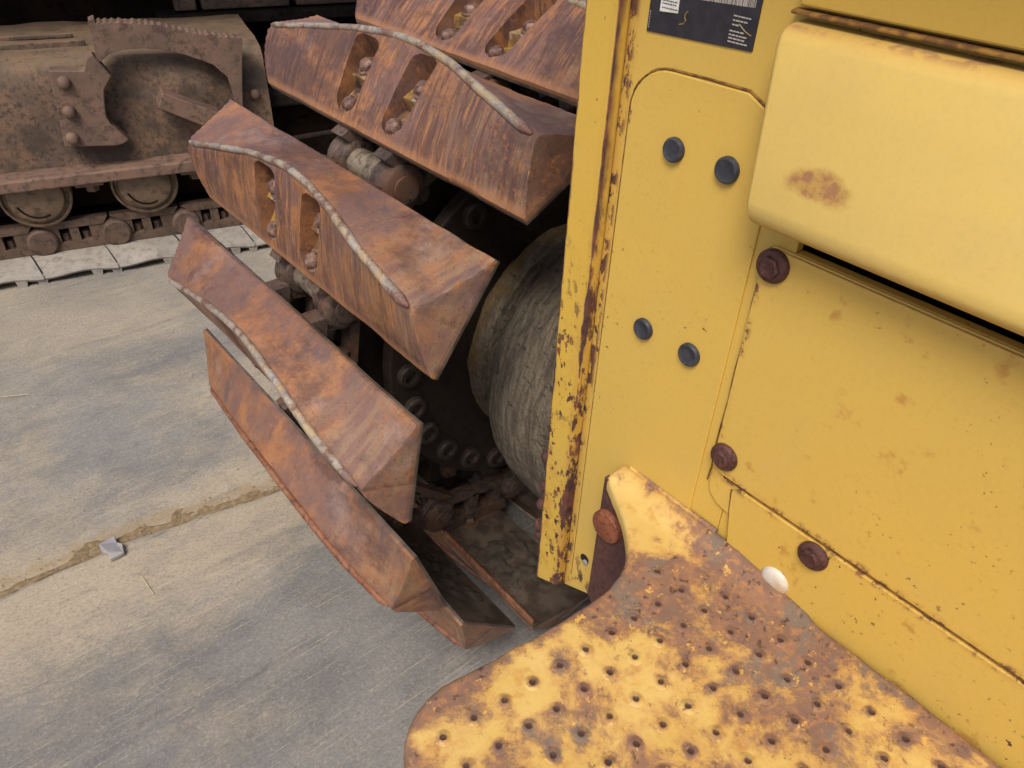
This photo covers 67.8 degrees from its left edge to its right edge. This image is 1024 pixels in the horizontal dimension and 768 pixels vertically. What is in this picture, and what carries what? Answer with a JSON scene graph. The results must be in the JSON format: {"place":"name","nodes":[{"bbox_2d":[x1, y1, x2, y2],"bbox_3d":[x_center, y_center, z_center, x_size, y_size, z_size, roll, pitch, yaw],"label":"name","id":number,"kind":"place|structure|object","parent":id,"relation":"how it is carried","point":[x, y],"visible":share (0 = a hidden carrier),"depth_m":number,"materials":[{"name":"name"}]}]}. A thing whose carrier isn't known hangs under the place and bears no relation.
{"place":"outdoors","nodes":[
{"label":"outdoors","id":0,"kind":"place"},
{"bbox_2d":[0,245,590,767],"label":"ground","id":1,"kind":"structure","parent":0,"point":[268,631],"depth_m":1.83,"materials":[{"name":"concrete"}]},
{"bbox_2d":[99,536,124,561],"bbox_3d":[-1.001,0.410,1.906,0.075,0.016,0.046,31,51,33],"label":"concrete chip","id":2,"kind":"object","parent":1,"relation":"on","point":[112,548],"visible":1,"depth_m":1.90,"materials":[{"name":"grey concrete"}]},
{"bbox_2d":[0,337,274,605],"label":"grit","id":3,"kind":"object","parent":1,"relation":"on","point":[132,520],"visible":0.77,"depth_m":2.02,"materials":[{"name":"gravel"}]},
{"bbox_2d":[0,486,279,597],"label":"sand","id":4,"kind":"structure","parent":1,"relation":"on","point":[81,553],"depth_m":1.97,"materials":[{"name":"brown sand"}]},
{"bbox_2d":[0,0,356,287],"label":"bulldozer","id":5,"kind":"object","parent":1,"relation":"on","point":[109,109],"visible":0.6,"depth_m":2.93,"materials":[{"name":"metal"}]},
{"bbox_2d":[167,0,1023,767],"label":"bulldozer","id":6,"kind":"object","parent":1,"relation":"on","point":[687,336],"visible":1,"depth_m":0.79,"materials":[{"name":"metal"}]}
]}

